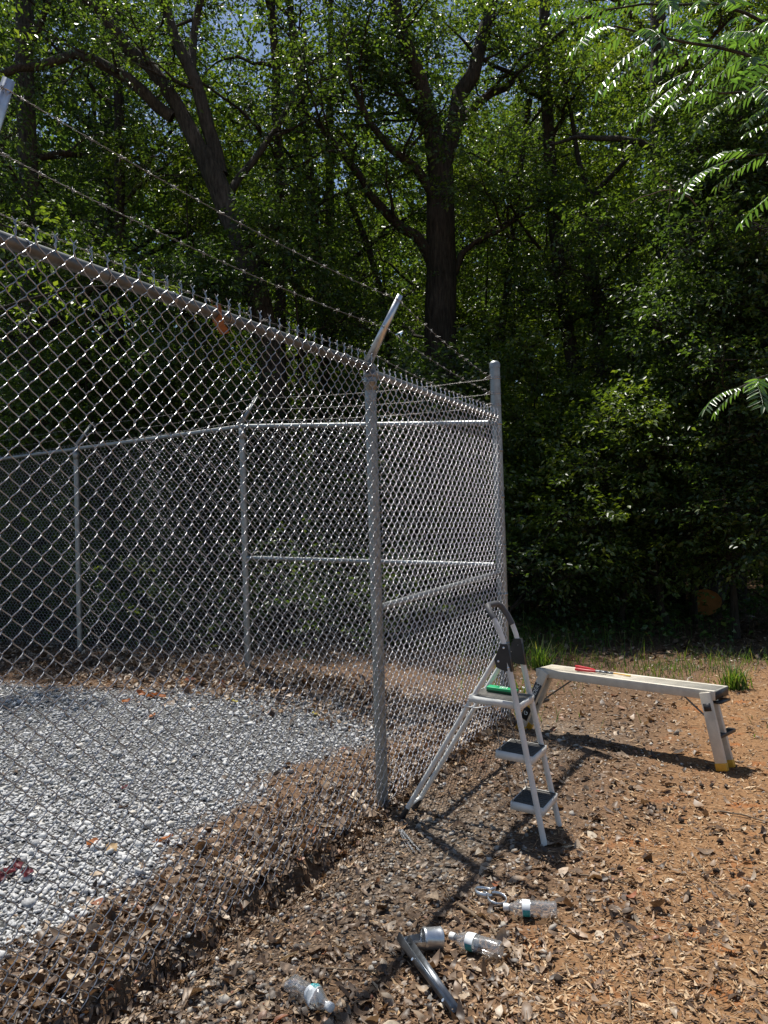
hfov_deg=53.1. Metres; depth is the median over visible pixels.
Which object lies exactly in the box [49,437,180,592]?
thicket tree
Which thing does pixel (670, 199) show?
dead branch
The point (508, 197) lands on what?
woodland tree
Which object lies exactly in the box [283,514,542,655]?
shrub
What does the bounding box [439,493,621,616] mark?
shrub
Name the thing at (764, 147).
understory tree
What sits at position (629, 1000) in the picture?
stick
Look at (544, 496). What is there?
understory tree
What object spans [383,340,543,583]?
thicket tree
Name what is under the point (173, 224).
understory tree
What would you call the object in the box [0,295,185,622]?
thicket tree
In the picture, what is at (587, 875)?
stick
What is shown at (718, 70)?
understory tree
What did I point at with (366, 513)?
thicket tree
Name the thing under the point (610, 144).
woodland tree
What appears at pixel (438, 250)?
forked tree
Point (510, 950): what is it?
stick
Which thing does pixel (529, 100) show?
pale leaf tree
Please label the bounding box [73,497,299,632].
shrub
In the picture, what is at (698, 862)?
stick
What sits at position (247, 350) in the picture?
woodland tree
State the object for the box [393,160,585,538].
understory tree
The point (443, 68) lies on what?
woodland tree
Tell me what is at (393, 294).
woodland tree
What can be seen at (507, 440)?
thicket tree
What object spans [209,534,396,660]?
shrub
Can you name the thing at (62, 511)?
thicket tree
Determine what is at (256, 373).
woodland tree
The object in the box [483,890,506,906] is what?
tension band
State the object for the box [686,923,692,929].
seed ball
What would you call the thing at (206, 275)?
understory tree
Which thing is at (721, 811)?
stick
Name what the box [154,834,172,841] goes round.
fallen leaf
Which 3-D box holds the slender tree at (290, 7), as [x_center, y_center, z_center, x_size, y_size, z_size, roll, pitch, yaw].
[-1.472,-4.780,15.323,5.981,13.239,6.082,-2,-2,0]
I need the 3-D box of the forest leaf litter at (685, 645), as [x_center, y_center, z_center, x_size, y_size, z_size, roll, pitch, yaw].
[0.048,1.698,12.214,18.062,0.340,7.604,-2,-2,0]
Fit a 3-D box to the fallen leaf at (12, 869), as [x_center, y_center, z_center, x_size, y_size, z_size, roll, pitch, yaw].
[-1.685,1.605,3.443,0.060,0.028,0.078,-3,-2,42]
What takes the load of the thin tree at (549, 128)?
on the ground at (748, 712)
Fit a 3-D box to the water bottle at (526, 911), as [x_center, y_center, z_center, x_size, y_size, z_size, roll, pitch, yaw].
[0.561,1.522,2.954,0.204,0.062,0.062,-2,-2,10]
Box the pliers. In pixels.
[575,665,612,673]
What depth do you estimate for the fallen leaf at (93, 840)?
3.77 m
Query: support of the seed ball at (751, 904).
on the ground at (748, 712)
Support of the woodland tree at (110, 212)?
on the ground at (748, 712)
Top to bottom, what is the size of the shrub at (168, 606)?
1.962 m
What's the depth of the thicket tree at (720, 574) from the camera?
14.97 m
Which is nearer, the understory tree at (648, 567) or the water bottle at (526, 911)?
the water bottle at (526, 911)
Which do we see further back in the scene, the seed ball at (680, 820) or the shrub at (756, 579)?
the shrub at (756, 579)
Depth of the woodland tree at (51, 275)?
24.14 m
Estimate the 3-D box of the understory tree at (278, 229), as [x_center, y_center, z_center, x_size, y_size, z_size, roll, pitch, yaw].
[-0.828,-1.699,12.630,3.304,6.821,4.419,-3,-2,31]
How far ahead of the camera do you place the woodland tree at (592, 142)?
22.87 m
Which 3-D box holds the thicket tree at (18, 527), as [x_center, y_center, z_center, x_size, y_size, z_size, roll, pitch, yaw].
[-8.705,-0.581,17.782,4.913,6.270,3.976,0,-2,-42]
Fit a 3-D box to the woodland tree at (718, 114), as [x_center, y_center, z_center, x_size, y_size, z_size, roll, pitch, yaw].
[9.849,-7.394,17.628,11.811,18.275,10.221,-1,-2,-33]
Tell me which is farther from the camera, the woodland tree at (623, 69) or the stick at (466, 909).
the woodland tree at (623, 69)
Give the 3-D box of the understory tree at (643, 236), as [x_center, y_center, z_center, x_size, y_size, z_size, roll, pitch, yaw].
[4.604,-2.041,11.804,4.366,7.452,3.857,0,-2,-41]
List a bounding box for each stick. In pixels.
[320,966,386,971]
[455,902,510,947]
[507,947,516,973]
[579,874,626,883]
[627,990,631,1021]
[661,919,715,930]
[694,856,739,901]
[718,810,767,822]
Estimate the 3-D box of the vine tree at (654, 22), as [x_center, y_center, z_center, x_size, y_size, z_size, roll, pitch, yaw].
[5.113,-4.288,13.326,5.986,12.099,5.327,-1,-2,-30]
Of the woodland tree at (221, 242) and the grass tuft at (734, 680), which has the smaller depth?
the grass tuft at (734, 680)
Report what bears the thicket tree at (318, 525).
on the ground at (748, 712)
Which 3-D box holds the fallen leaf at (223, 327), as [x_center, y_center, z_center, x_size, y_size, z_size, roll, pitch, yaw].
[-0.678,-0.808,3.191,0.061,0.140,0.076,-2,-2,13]
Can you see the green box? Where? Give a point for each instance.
(498, 689)
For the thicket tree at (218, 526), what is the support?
on the ground at (748, 712)
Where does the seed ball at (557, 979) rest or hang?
on the ground at (748, 712)
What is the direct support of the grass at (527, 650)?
on the ground at (748, 712)
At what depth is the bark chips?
2.85 m
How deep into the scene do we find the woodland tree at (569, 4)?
20.11 m
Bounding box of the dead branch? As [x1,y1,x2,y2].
[630,172,737,542]
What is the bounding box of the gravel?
[0,658,586,1017]
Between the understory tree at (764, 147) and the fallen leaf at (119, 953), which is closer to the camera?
the fallen leaf at (119, 953)
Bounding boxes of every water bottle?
[288,974,334,1012]
[448,932,503,958]
[503,899,556,917]
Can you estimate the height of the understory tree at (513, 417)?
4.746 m
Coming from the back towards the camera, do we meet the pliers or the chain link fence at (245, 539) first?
the chain link fence at (245, 539)
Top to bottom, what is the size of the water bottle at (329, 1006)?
0.076 m
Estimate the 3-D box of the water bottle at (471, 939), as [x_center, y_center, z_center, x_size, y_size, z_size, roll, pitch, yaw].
[0.326,1.543,2.753,0.204,0.063,0.064,-3,-2,32]
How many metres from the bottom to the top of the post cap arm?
0.085 m
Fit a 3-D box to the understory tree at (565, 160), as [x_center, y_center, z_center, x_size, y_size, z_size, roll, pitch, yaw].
[4.225,-3.284,16.390,5.262,9.932,4.794,-1,-2,-14]
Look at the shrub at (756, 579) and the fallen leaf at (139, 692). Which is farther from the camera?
the shrub at (756, 579)
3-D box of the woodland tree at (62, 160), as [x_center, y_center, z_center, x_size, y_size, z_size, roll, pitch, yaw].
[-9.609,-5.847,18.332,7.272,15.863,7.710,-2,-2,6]
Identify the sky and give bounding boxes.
[0,0,764,526]
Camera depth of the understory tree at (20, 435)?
11.31 m
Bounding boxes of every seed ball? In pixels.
[553,975,562,985]
[678,817,684,823]
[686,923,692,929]
[712,868,719,873]
[716,838,723,844]
[748,901,754,907]
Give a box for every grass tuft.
[527,635,562,670]
[709,653,753,690]
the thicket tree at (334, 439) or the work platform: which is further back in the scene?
the thicket tree at (334, 439)
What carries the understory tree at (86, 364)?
on the ground at (748, 712)
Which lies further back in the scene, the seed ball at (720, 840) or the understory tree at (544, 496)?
the understory tree at (544, 496)
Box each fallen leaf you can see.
[3,863,15,873]
[13,858,22,868]
[20,867,33,876]
[86,838,98,844]
[104,943,124,955]
[106,842,117,850]
[137,690,145,694]
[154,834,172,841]
[211,299,228,334]
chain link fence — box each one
[0,76,511,1023]
[0,379,498,709]
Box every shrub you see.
[0,508,131,642]
[27,524,172,649]
[68,519,317,649]
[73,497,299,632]
[209,508,444,631]
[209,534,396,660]
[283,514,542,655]
[427,499,630,639]
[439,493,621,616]
[473,539,632,644]
[698,498,767,614]
[718,486,767,594]
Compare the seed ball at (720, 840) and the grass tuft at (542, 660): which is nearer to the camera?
the seed ball at (720, 840)
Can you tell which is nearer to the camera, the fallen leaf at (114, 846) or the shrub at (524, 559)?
the fallen leaf at (114, 846)
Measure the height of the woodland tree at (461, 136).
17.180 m
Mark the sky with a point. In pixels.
(260, 48)
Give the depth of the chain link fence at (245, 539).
7.47 m
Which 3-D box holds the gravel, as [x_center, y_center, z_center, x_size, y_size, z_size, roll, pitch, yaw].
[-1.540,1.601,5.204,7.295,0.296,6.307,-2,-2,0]
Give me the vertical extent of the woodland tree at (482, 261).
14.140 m
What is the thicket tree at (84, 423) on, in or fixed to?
on the ground at (748, 712)
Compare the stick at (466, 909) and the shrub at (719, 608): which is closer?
the stick at (466, 909)
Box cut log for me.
[697,575,728,616]
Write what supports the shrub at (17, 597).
on the ground at (748, 712)
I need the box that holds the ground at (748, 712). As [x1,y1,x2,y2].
[0,552,767,1023]
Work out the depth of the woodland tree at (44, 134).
22.59 m
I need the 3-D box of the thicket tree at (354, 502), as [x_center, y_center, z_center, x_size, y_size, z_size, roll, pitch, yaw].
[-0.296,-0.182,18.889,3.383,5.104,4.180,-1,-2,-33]
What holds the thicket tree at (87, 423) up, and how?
on the ground at (748, 712)
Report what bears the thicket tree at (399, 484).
on the ground at (748, 712)
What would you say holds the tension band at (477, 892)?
on the ground at (748, 712)
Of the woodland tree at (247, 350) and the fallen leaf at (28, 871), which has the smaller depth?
the fallen leaf at (28, 871)
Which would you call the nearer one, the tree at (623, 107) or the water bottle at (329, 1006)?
the water bottle at (329, 1006)
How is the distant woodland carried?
on the ground at (748, 712)
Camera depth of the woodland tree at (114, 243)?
26.91 m
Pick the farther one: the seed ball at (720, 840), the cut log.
the cut log
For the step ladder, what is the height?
1.149 m
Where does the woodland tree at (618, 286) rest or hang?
on the ground at (748, 712)
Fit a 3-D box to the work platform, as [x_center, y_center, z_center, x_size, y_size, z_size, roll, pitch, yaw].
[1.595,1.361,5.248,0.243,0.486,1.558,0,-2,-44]
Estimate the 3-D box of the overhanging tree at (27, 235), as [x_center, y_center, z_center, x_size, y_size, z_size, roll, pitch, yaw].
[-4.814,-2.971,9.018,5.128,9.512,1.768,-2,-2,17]
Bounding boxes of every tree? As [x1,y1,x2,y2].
[0,0,130,344]
[0,0,146,584]
[0,0,180,349]
[0,0,199,622]
[0,0,258,384]
[0,0,268,609]
[0,0,339,595]
[0,0,340,379]
[0,0,399,620]
[0,126,137,579]
[0,141,123,569]
[0,179,235,627]
[0,192,83,436]
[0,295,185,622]
[0,374,89,598]
[0,518,62,606]
[1,119,181,411]
[1,398,95,584]
[35,123,358,613]
[43,30,315,597]
[44,233,346,626]
[47,390,174,565]
[47,406,204,601]
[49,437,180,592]
[62,77,351,578]
[91,98,317,569]
[106,0,450,567]
[128,360,264,591]
[144,377,260,584]
[146,0,528,594]
[148,385,321,600]
[152,0,438,598]
[159,0,423,591]
[207,178,432,618]
[213,430,363,589]
[220,0,612,606]
[230,433,368,580]
[238,248,411,571]
[247,169,546,593]
[253,309,558,626]
[255,169,425,558]
[258,364,474,591]
[292,0,580,580]
[312,411,422,584]
[331,124,543,571]
[333,455,416,583]
[350,396,567,598]
[357,65,559,557]
[379,41,681,595]
[380,81,617,416]
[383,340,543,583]
[390,0,687,354]
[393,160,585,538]
[396,314,643,611]
[404,0,650,595]
[404,0,683,350]
[457,16,704,596]
[464,387,556,574]
[465,424,618,592]
[466,0,767,613]
[476,115,705,580]
[502,392,638,588]
[505,363,767,630]
[519,0,765,585]
[525,338,766,633]
[529,381,685,579]
[544,177,680,393]
[545,0,767,593]
[547,0,767,419]
[549,103,767,623]
[567,174,767,638]
[571,0,767,590]
[580,178,725,378]
[593,0,767,603]
[610,3,766,286]
[623,86,767,548]
[625,191,767,610]
[632,342,767,598]
[636,44,767,541]
[658,56,767,521]
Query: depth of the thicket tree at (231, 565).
15.70 m
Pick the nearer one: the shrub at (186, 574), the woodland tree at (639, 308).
the shrub at (186, 574)
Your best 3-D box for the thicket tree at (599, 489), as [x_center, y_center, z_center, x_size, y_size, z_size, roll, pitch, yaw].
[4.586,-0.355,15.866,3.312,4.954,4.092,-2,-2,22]
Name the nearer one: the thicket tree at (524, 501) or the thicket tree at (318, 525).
the thicket tree at (524, 501)
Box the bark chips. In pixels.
[96,644,767,1023]
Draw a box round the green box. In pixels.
[486,685,518,694]
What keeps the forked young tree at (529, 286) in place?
on the ground at (748, 712)
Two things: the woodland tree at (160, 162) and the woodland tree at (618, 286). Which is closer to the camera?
the woodland tree at (160, 162)
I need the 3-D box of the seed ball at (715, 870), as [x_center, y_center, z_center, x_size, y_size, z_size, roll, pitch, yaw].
[1.431,1.548,3.314,0.031,0.031,0.026,-2,-2,3]
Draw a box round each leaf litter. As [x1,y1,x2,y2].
[0,591,767,664]
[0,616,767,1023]
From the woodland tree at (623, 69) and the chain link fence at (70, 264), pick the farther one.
the woodland tree at (623, 69)
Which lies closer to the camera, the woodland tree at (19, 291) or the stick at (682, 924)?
the stick at (682, 924)
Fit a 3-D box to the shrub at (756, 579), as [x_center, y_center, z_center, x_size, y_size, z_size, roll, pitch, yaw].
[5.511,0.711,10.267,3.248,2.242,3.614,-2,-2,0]
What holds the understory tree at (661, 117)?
on the ground at (748, 712)
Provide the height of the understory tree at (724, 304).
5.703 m
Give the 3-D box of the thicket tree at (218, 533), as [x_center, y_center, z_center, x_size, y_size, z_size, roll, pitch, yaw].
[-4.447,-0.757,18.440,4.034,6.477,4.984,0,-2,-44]
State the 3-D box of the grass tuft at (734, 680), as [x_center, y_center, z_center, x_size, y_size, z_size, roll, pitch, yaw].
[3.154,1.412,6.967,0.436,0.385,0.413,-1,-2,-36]
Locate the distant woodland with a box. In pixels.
[0,47,713,569]
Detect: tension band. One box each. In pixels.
[474,886,495,898]
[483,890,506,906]
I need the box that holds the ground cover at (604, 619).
[456,586,767,650]
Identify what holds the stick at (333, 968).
on the ground at (748, 712)
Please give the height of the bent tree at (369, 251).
9.560 m
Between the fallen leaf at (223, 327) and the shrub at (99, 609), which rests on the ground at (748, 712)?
the shrub at (99, 609)
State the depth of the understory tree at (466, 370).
10.69 m
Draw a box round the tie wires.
[398,829,420,852]
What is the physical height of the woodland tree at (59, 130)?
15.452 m
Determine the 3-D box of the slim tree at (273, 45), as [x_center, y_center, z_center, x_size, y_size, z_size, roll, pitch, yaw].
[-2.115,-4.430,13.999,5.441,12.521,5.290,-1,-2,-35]
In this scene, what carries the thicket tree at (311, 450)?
on the ground at (748, 712)
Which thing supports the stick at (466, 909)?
on the ground at (748, 712)
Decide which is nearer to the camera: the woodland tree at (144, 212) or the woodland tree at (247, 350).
the woodland tree at (247, 350)
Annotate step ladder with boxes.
[399,601,561,845]
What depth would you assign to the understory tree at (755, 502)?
9.82 m
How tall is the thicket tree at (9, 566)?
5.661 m
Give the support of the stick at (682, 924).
on the ground at (748, 712)
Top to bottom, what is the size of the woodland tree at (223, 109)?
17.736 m
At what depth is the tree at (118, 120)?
14.76 m
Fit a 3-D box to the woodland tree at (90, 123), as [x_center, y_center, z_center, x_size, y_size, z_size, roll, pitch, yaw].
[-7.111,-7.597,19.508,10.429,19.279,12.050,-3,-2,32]
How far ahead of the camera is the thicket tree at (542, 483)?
18.41 m
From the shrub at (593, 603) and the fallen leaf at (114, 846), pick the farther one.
the shrub at (593, 603)
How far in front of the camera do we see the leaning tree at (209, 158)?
12.39 m
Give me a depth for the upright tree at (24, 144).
13.23 m
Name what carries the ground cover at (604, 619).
on the ground at (748, 712)
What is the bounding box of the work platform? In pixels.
[515,665,735,770]
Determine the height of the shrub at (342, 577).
2.353 m
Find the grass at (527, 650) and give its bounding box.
[396,604,767,739]
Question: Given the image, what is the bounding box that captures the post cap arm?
[396,926,456,1012]
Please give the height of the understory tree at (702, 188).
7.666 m
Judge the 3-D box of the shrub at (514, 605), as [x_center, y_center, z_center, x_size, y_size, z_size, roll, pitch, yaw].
[1.832,0.789,9.727,2.584,1.848,2.072,-2,-2,0]
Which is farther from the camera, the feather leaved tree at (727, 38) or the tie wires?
the feather leaved tree at (727, 38)
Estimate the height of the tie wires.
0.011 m
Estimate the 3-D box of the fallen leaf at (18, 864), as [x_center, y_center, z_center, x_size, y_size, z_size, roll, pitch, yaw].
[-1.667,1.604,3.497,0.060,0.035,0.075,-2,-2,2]

